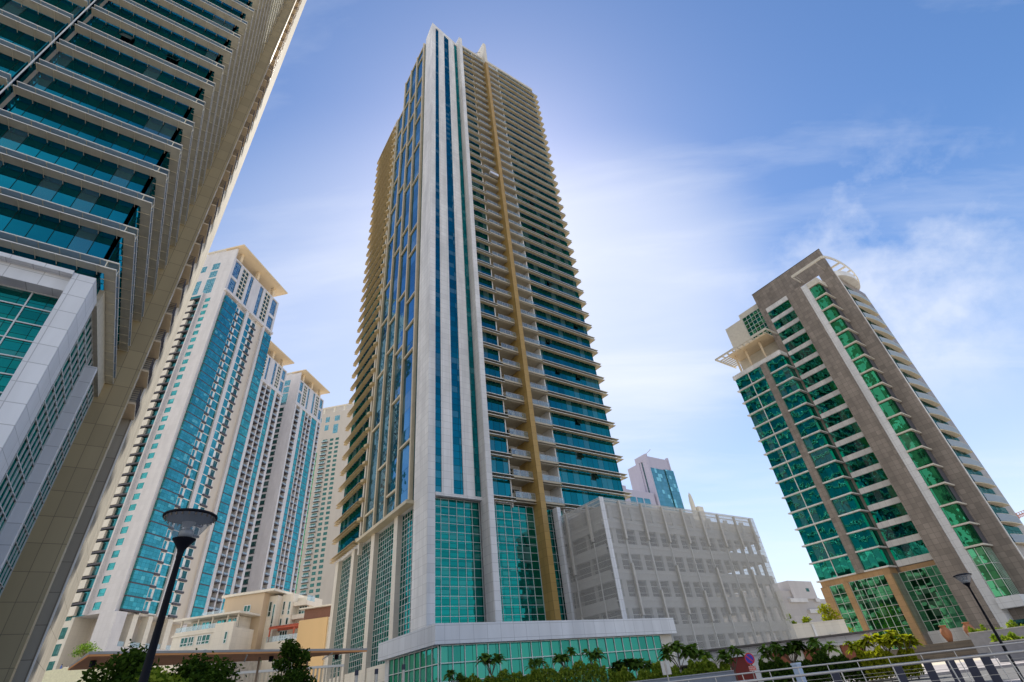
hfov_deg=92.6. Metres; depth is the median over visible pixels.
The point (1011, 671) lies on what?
road
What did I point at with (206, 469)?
window
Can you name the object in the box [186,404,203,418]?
bay window
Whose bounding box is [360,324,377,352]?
side window
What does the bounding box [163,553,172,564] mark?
window
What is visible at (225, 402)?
window
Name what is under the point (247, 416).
bay window
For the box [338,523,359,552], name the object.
side window
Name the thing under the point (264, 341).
bay window
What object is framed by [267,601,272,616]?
window
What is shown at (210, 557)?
bay window
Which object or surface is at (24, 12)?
side window
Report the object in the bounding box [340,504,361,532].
side window
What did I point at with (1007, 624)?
hedge
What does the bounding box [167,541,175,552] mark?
window
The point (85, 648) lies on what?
leafy tree
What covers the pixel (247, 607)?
window
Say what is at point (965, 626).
urn
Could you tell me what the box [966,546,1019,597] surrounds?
bay window
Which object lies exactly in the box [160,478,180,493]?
bay window
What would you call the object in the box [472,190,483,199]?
bay window
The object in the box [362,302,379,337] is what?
side window
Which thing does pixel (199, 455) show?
window
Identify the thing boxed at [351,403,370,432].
side window
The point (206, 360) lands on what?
bay window
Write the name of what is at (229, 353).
window
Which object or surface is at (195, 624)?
window
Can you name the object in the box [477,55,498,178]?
cleaning cradle
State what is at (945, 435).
balcony door
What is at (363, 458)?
side window
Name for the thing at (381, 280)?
side window
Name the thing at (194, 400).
bay window
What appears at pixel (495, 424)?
bay window
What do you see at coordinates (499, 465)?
bay window
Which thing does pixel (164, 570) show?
window
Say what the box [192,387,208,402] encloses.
bay window
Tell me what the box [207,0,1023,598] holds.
sky
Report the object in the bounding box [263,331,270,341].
bay window
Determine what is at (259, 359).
bay window
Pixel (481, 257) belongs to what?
bay window
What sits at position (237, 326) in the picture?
window
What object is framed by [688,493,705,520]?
spire
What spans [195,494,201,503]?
window
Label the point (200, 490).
window
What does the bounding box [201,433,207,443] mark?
window
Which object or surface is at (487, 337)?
bay window
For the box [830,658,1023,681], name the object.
pavement
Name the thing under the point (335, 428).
large window
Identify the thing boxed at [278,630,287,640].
window
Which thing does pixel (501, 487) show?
bay window
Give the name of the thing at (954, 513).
bay window
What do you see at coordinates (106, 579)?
corner window
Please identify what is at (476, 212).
bay window
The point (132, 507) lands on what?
corner window
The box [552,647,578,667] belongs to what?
palm tree
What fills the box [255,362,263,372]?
bay window
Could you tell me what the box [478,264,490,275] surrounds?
bay window
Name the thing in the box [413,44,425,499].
corner window
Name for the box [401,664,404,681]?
light column
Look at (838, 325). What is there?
bay window
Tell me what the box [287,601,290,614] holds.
window
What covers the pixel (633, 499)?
window
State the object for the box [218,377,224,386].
window
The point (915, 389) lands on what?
balcony door
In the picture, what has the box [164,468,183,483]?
bay window
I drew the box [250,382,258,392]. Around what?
bay window
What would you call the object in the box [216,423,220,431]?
window
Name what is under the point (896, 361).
balcony door
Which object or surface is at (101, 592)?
corner window
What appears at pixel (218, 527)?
bay window
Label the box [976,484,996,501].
balcony door
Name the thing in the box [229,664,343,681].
slatted fence
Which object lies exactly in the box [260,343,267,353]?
bay window
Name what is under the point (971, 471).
balcony door
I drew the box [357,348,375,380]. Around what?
side window
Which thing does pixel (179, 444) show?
bay window
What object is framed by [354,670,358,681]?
light column
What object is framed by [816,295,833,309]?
bay window
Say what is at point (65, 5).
side window
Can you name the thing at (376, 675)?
light column
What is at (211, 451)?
window
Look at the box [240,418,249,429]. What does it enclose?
bay window
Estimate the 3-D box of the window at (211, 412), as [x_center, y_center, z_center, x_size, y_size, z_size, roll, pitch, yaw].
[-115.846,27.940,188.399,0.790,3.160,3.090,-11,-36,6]
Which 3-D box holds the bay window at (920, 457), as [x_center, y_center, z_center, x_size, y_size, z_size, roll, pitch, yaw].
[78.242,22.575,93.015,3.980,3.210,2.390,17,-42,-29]
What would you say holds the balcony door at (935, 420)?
in the hotel tower at (902, 513)
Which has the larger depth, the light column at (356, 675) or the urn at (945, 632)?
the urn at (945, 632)
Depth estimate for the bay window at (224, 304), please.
208.09 m
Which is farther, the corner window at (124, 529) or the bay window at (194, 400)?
the bay window at (194, 400)
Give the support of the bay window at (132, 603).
in the white tower at (188, 447)
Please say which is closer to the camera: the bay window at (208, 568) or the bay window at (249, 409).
the bay window at (208, 568)
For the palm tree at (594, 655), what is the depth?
38.40 m
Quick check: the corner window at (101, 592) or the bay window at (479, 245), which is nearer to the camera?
the bay window at (479, 245)
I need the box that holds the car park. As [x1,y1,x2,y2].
[552,496,797,671]
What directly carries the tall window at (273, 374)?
in the white tower at (231, 561)
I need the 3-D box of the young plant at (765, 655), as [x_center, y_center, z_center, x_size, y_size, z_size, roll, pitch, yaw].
[17.701,21.759,32.726,2.124,2.675,2.209,-20,-38,18]
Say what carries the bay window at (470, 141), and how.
in the residential tower at (480, 439)
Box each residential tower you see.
[0,0,306,681]
[323,23,677,681]
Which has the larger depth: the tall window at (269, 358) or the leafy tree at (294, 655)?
the tall window at (269, 358)
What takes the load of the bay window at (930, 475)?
in the hotel tower at (902, 513)
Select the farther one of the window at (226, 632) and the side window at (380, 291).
the side window at (380, 291)
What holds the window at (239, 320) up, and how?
in the white tower at (188, 447)
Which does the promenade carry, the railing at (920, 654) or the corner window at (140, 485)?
the railing at (920, 654)
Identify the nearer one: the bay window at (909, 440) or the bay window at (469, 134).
the bay window at (909, 440)
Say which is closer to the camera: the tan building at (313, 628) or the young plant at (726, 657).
the young plant at (726, 657)
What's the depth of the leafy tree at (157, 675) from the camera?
9.96 m
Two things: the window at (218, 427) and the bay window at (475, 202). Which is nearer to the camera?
the bay window at (475, 202)
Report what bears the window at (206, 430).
in the white tower at (188, 447)
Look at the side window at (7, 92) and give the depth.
36.26 m
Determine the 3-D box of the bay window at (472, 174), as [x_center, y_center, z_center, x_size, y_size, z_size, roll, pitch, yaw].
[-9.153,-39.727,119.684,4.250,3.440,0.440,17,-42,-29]
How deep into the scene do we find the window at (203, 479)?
178.10 m
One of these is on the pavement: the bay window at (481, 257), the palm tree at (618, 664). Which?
the palm tree at (618, 664)
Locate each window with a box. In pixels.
[0,0,71,49]
[0,23,53,69]
[0,53,33,92]
[0,85,10,103]
[42,0,88,31]
[46,661,54,670]
[51,644,61,656]
[58,627,67,639]
[71,295,200,616]
[92,602,100,609]
[97,588,105,596]
[102,575,110,582]
[106,562,115,570]
[111,550,119,557]
[116,538,123,545]
[119,33,134,39]
[120,526,128,533]
[120,596,145,610]
[124,515,132,521]
[124,583,149,597]
[128,504,136,510]
[129,570,153,584]
[132,493,139,499]
[133,557,156,572]
[136,483,143,488]
[137,545,160,559]
[140,472,147,478]
[142,533,164,548]
[144,462,151,468]
[146,522,167,536]
[147,452,154,458]
[148,601,158,613]
[149,510,169,525]
[151,443,157,448]
[152,589,162,600]
[153,499,174,511]
[156,576,165,588]
[157,489,177,503]
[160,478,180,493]
[160,564,169,576]
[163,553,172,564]
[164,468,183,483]
[165,54,179,60]
[167,458,186,473]
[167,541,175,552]
[170,530,178,540]
[171,449,189,463]
[171,606,177,614]
[174,439,192,454]
[174,523,181,530]
[174,594,180,602]
[177,430,195,445]
[178,582,183,590]
[179,637,188,647]
[180,421,198,436]
[180,499,188,507]
[181,571,186,578]
[183,412,201,427]
[184,489,191,499]
[184,559,189,567]
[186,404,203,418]
[187,479,194,489]
[187,548,192,556]
[187,636,194,645]
[189,395,206,410]
[190,469,197,479]
[191,608,203,616]
[192,281,201,294]
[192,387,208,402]
[192,460,199,470]
[192,623,199,630]
[193,527,198,534]
[193,596,206,607]
[195,379,211,394]
[195,451,202,461]
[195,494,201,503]
[196,585,209,596]
[196,635,202,644]
[197,371,213,386]
[198,442,205,452]
[198,484,203,493]
[199,573,211,584]
[200,364,215,378]
[200,475,206,484]
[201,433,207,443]
[201,621,211,629]
[201,634,210,644]
[202,278,215,293]
[202,356,218,371]
[202,563,214,574]
[203,425,210,434]
[203,465,209,474]
[205,349,220,363]
[205,552,217,563]
[206,417,212,426]
[206,457,211,465]
[207,342,222,356]
[208,448,213,456]
[208,541,219,552]
[209,270,217,277]
[209,408,215,418]
[210,334,224,349]
[210,531,221,542]
[211,400,217,409]
[211,439,216,448]
[212,263,220,269]
[212,328,226,342]
[213,392,219,401]
[213,431,218,439]
[213,522,224,532]
[214,321,228,335]
[216,385,222,394]
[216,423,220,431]
[216,618,231,623]
[217,314,230,329]
[217,512,226,523]
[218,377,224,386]
[218,415,223,423]
[218,502,229,513]
[219,308,232,322]
[220,370,226,379]
[220,407,225,415]
[221,301,235,316]
[221,493,231,504]
[223,295,236,309]
[223,363,228,371]
[223,399,227,407]
[223,484,233,495]
[223,631,227,643]
[225,356,230,364]
[225,392,229,400]
[225,475,235,486]
[227,349,232,357]
[227,384,232,392]
[228,278,235,292]
[228,467,237,477]
[229,342,234,351]
[229,377,234,385]
[230,458,239,469]
[231,335,236,344]
[232,261,240,278]
[232,450,241,461]
[233,329,238,337]
[234,442,243,452]
[235,323,240,330]
[236,434,245,444]
[237,316,242,324]
[238,426,247,437]
[239,310,244,318]
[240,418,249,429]
[242,411,251,421]
[243,277,252,305]
[243,605,250,611]
[244,403,253,414]
[246,396,254,407]
[248,389,256,400]
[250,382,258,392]
[252,375,259,386]
[253,287,262,314]
[253,369,261,379]
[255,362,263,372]
[257,356,264,366]
[258,350,266,360]
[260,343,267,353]
[261,337,269,347]
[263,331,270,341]
[264,358,269,379]
[266,315,272,328]
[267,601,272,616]
[268,604,275,634]
[269,300,275,315]
[270,363,276,384]
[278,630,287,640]
[281,393,287,404]
[281,601,285,614]
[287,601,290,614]
[298,606,307,613]
[333,424,337,432]
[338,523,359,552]
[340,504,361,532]
[342,486,362,514]
[344,467,364,496]
[346,451,365,479]
[348,435,367,462]
[349,419,368,447]
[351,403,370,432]
[353,389,371,417]
[354,375,372,403]
[356,362,373,389]
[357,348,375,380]
[358,336,376,365]
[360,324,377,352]
[361,313,378,348]
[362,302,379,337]
[364,280,381,316]
[364,291,380,325]
[365,114,402,531]
[376,78,409,522]
[387,65,415,513]
[398,50,422,505]
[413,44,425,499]
[435,29,440,491]
[444,36,462,494]
[454,45,480,496]
[468,132,478,140]
[469,140,478,147]
[469,147,479,155]
[470,156,480,163]
[470,163,481,172]
[471,172,482,181]
[472,181,482,189]
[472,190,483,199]
[473,200,484,208]
[474,209,485,218]
[474,219,486,229]
[475,230,487,240]
[476,241,488,251]
[477,252,489,263]
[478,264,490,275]
[478,276,491,288]
[479,289,492,301]
[480,303,494,315]
[481,317,495,329]
[482,331,496,344]
[483,347,498,360]
[484,363,499,377]
[486,380,501,394]
[487,397,503,415]
[488,416,504,435]
[489,435,506,455]
[491,456,508,476]
[492,476,510,499]
[630,497,636,505]
[637,497,643,506]
[644,498,651,507]
[742,308,771,339]
[810,284,825,297]
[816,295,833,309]
[823,306,841,320]
[830,318,848,333]
[838,330,855,345]
[845,343,863,358]
[853,356,872,372]
[861,370,884,387]
[870,384,890,401]
[879,399,900,417]
[888,415,910,433]
[898,431,921,450]
[908,448,932,467]
[918,466,943,485]
[930,484,956,505]
[941,504,968,525]
[953,524,982,546]
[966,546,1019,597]
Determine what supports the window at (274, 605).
in the villa
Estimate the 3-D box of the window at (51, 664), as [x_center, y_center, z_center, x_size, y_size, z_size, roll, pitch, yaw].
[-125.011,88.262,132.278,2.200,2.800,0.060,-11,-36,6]
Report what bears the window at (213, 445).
in the white tower at (188, 447)
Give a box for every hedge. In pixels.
[457,660,607,681]
[607,655,730,681]
[758,651,869,681]
[854,646,925,681]
[967,619,1023,632]
[989,630,1023,641]
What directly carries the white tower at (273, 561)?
on the ground
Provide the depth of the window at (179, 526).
163.47 m
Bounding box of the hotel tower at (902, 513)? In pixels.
[715,249,1023,655]
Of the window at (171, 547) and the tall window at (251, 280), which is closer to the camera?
the window at (171, 547)
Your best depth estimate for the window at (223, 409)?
194.41 m
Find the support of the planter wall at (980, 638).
on the ground
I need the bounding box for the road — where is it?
[885,666,1023,681]
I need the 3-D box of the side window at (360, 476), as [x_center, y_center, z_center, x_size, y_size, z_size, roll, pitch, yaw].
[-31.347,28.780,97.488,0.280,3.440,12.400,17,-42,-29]
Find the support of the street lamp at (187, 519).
on the promenade
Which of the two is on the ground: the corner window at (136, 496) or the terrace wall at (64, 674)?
the terrace wall at (64, 674)
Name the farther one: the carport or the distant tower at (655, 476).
the distant tower at (655, 476)
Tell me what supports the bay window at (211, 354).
in the white tower at (188, 447)
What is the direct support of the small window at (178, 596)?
in the white tower at (188, 447)
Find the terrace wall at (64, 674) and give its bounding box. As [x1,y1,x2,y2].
[42,661,261,681]
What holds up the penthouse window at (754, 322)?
in the hotel tower at (902, 513)
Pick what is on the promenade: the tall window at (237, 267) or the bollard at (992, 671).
the bollard at (992, 671)
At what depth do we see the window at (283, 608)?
113.40 m
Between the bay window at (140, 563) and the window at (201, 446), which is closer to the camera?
the bay window at (140, 563)
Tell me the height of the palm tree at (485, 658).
3.022 m
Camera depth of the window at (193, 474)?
174.06 m
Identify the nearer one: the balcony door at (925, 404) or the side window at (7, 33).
the side window at (7, 33)
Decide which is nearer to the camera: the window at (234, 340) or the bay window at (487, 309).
the bay window at (487, 309)
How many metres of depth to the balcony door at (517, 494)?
78.67 m
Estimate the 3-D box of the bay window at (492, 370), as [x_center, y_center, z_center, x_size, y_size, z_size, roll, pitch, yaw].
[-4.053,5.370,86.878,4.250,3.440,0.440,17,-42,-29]
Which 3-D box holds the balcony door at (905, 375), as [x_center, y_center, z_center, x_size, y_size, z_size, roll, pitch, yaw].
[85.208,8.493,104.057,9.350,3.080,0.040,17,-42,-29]
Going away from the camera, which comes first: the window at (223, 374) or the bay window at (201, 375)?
the bay window at (201, 375)
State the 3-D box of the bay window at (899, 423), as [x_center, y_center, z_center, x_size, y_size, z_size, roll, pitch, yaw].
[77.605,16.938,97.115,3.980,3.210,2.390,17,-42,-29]
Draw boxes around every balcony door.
[508,448,515,453]
[510,468,517,474]
[512,489,520,497]
[883,344,898,356]
[892,357,907,369]
[901,371,917,383]
[910,385,927,398]
[920,400,938,414]
[930,415,949,430]
[941,432,962,447]
[952,448,976,465]
[964,466,983,482]
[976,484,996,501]
[989,504,1010,521]
[1002,524,1022,541]
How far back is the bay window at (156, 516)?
155.87 m
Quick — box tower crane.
[1016,510,1023,518]
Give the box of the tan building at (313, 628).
[296,604,330,681]
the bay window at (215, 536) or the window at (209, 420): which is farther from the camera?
the window at (209, 420)
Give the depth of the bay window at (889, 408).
98.16 m
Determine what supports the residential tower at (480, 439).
on the ground
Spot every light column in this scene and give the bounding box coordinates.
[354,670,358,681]
[374,669,377,681]
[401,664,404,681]
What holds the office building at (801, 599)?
on the ground
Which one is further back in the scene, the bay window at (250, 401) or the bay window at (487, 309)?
the bay window at (250, 401)
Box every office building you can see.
[622,485,656,507]
[724,581,832,645]
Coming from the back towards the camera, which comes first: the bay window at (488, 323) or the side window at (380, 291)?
the side window at (380, 291)
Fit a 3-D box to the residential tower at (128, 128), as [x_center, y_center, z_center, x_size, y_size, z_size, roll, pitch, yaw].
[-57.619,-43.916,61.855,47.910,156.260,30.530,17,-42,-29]
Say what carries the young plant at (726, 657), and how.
on the pavement
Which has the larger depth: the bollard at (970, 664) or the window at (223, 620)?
the window at (223, 620)
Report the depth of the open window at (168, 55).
47.15 m
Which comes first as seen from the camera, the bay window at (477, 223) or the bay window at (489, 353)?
the bay window at (489, 353)
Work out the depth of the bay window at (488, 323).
93.35 m
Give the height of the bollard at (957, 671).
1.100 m
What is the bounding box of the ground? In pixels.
[922,658,993,666]
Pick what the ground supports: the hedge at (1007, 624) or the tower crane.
the tower crane
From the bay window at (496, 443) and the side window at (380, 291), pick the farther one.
the side window at (380, 291)
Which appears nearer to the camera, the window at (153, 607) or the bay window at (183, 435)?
the window at (153, 607)
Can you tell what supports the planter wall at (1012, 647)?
on the pavement
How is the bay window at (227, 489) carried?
in the white tower at (188, 447)
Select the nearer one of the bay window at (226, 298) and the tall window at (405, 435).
the tall window at (405, 435)
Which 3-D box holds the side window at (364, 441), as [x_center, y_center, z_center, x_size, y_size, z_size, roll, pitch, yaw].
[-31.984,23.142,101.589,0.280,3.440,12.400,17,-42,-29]
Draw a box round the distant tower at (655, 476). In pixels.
[628,449,684,511]
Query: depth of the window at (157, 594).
151.48 m
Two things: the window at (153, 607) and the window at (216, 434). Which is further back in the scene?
the window at (216, 434)
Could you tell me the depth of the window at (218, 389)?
194.55 m
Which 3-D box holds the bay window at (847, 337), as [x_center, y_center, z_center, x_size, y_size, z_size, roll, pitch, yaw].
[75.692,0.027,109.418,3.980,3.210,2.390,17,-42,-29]
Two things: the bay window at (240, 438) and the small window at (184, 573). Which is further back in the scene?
the bay window at (240, 438)
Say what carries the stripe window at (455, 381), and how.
in the residential tower at (480, 439)
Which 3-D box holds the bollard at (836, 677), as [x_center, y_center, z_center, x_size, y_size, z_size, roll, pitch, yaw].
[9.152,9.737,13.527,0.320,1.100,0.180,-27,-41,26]
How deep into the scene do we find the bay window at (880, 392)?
100.27 m
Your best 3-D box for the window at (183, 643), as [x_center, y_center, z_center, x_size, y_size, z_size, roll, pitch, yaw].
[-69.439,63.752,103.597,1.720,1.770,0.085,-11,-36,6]
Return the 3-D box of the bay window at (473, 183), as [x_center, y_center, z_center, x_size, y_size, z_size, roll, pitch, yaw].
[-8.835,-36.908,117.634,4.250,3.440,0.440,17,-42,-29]
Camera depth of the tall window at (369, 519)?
104.09 m
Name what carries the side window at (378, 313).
in the residential tower at (480, 439)
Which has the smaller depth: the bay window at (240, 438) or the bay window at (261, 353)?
the bay window at (240, 438)
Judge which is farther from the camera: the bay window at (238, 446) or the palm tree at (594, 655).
the bay window at (238, 446)
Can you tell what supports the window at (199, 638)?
in the villa
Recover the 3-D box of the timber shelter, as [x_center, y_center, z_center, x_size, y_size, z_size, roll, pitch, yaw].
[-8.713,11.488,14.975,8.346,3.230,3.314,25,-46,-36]
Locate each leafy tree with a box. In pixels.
[71,641,101,657]
[77,639,160,681]
[135,666,188,681]
[167,648,246,681]
[268,638,316,681]
[785,614,796,623]
[801,616,811,622]
[817,603,853,631]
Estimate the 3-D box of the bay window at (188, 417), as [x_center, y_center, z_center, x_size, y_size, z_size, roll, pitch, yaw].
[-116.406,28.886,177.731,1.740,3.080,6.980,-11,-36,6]
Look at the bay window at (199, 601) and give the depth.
165.28 m
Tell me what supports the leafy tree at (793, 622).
on the ground
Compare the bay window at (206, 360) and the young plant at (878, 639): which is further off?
the bay window at (206, 360)
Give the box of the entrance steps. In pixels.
[912,639,978,660]
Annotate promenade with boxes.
[1003,679,1020,681]
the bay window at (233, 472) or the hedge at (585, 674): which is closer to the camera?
the hedge at (585, 674)
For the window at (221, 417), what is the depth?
192.38 m
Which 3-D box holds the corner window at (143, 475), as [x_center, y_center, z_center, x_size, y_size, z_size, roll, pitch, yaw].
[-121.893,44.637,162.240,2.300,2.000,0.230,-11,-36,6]
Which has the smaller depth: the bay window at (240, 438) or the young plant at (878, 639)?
the young plant at (878, 639)
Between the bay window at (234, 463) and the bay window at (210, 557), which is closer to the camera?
the bay window at (210, 557)
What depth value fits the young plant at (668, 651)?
37.34 m
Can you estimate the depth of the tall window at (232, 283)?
214.62 m
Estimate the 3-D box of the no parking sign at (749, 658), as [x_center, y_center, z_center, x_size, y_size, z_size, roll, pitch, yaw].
[13.285,18.273,26.757,0.540,2.100,0.090,-33,-43,31]
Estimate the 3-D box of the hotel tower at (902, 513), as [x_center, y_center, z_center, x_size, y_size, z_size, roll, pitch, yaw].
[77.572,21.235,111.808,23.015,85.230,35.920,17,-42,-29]
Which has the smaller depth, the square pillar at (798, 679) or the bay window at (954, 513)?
the square pillar at (798, 679)
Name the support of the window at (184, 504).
in the white tower at (188, 447)
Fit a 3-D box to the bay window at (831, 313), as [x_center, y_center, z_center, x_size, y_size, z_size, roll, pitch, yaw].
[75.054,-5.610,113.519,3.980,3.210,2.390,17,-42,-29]
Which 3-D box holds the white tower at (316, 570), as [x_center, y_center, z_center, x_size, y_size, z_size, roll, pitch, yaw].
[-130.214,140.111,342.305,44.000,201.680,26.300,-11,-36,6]
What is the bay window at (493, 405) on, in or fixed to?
in the residential tower at (480, 439)
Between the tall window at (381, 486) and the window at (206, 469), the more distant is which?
the window at (206, 469)
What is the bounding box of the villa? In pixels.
[170,588,321,681]
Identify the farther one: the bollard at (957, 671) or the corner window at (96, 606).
the corner window at (96, 606)
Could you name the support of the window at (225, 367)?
in the white tower at (188, 447)
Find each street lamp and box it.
[138,508,217,681]
[953,573,1023,681]
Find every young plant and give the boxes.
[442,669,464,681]
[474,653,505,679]
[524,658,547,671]
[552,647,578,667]
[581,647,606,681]
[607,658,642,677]
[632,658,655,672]
[657,640,696,671]
[679,643,714,661]
[715,645,745,680]
[757,644,789,661]
[768,640,808,662]
[804,637,841,657]
[843,639,874,681]
[860,629,899,651]
[884,634,924,678]
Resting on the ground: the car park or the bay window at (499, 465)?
the car park
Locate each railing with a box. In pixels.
[666,641,1023,681]
[732,650,1023,681]
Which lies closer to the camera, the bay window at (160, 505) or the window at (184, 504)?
the bay window at (160, 505)
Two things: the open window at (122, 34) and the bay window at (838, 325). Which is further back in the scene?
the bay window at (838, 325)
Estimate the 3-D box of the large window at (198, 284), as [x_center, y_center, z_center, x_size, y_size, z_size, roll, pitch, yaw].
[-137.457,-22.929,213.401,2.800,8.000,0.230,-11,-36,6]
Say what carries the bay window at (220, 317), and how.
in the white tower at (188, 447)
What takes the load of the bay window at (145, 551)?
in the white tower at (188, 447)
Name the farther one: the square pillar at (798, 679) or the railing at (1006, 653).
the square pillar at (798, 679)
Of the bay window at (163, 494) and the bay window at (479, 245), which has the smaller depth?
the bay window at (479, 245)
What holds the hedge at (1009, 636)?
in the planter wall at (1012, 647)
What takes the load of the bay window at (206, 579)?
in the white tower at (188, 447)
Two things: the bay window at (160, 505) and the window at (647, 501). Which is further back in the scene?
the window at (647, 501)
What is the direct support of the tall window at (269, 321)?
in the white tower at (188, 447)
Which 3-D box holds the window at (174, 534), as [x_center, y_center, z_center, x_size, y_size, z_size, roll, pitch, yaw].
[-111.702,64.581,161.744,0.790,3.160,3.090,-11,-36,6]
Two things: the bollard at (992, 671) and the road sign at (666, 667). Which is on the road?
the road sign at (666, 667)
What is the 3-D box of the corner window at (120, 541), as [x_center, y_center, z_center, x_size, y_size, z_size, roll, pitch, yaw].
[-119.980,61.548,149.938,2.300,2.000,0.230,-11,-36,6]
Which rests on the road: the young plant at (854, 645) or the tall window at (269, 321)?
the young plant at (854, 645)
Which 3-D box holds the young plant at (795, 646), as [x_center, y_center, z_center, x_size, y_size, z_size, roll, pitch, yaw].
[18.855,21.543,32.694,2.336,2.776,2.799,7,-38,-17]
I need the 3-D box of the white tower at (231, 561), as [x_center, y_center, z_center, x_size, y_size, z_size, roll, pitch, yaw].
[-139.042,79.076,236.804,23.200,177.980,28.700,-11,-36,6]
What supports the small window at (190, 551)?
in the white tower at (188, 447)
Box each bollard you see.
[830,669,842,681]
[893,663,908,681]
[921,659,940,681]
[945,657,964,681]
[963,655,984,681]
[980,653,1002,681]
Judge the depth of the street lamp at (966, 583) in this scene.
18.14 m
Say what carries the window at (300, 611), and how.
in the villa
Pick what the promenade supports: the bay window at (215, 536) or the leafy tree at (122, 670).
the leafy tree at (122, 670)
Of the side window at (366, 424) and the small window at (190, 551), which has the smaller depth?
the side window at (366, 424)
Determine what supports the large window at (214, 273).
in the white tower at (188, 447)
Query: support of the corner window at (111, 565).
in the white tower at (188, 447)
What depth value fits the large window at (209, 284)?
212.45 m
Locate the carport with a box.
[704,628,888,681]
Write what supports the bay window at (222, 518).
in the white tower at (188, 447)
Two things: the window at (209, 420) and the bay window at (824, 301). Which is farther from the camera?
the window at (209, 420)
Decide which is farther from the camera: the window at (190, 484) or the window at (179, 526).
the window at (190, 484)
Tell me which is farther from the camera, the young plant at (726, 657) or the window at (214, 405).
the window at (214, 405)
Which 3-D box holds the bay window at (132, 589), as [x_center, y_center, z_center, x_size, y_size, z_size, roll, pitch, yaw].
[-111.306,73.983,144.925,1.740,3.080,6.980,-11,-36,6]
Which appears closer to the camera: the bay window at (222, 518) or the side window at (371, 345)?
the side window at (371, 345)
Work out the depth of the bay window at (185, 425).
175.17 m
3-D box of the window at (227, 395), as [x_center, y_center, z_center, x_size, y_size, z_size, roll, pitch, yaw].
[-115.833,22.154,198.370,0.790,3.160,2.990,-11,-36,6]
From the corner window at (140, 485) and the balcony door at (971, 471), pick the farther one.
the corner window at (140, 485)
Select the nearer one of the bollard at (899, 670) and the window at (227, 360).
the bollard at (899, 670)
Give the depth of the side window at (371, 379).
110.13 m
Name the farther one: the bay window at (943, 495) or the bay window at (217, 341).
the bay window at (217, 341)
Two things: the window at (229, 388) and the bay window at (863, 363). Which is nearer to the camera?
the bay window at (863, 363)
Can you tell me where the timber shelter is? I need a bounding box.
[68,648,366,681]
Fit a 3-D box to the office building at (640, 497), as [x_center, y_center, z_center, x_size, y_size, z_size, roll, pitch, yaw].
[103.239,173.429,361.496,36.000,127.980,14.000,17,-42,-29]
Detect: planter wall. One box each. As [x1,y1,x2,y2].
[632,670,736,681]
[968,626,1023,658]
[989,639,1023,662]
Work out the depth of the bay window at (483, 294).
97.54 m
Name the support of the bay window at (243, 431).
in the white tower at (188, 447)
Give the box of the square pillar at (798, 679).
[790,662,806,681]
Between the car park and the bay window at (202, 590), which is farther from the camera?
the bay window at (202, 590)
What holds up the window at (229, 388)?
in the white tower at (188, 447)
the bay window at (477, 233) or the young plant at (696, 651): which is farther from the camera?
the bay window at (477, 233)
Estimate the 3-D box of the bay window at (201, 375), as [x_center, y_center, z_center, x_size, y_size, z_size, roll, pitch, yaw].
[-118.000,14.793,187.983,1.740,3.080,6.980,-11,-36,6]
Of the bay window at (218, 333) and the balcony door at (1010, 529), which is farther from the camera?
the bay window at (218, 333)
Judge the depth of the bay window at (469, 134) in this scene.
130.62 m
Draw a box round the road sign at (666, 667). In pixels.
[660,660,671,680]
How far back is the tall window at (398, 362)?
98.04 m
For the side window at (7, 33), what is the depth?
38.99 m
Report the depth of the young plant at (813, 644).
32.00 m
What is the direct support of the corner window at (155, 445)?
in the white tower at (188, 447)
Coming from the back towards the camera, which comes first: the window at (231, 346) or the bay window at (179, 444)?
the window at (231, 346)
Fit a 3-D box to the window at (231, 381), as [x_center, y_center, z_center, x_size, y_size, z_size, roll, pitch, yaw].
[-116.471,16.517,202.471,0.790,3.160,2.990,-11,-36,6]
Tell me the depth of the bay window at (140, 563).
148.48 m
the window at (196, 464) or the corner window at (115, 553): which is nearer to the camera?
the corner window at (115, 553)
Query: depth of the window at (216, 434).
188.36 m
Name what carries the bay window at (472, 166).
in the residential tower at (480, 439)
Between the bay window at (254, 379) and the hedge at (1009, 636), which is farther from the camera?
the bay window at (254, 379)
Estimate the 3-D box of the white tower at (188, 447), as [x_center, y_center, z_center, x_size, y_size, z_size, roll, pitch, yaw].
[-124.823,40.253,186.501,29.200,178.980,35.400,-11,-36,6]
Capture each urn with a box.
[938,625,952,641]
[962,622,974,635]
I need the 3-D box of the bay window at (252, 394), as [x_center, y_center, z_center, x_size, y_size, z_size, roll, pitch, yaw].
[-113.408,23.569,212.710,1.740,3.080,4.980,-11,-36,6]
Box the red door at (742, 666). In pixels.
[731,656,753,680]
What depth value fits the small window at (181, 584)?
160.19 m
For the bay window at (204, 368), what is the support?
in the white tower at (188, 447)
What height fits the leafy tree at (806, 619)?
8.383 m
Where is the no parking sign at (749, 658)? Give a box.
[745,653,756,678]
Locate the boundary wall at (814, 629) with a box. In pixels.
[776,619,848,645]
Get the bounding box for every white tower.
[46,244,287,670]
[181,340,293,631]
[241,369,329,592]
[295,402,353,604]
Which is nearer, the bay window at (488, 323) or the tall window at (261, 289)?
the bay window at (488, 323)
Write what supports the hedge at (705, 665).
on the pavement
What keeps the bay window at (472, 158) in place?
in the residential tower at (480, 439)

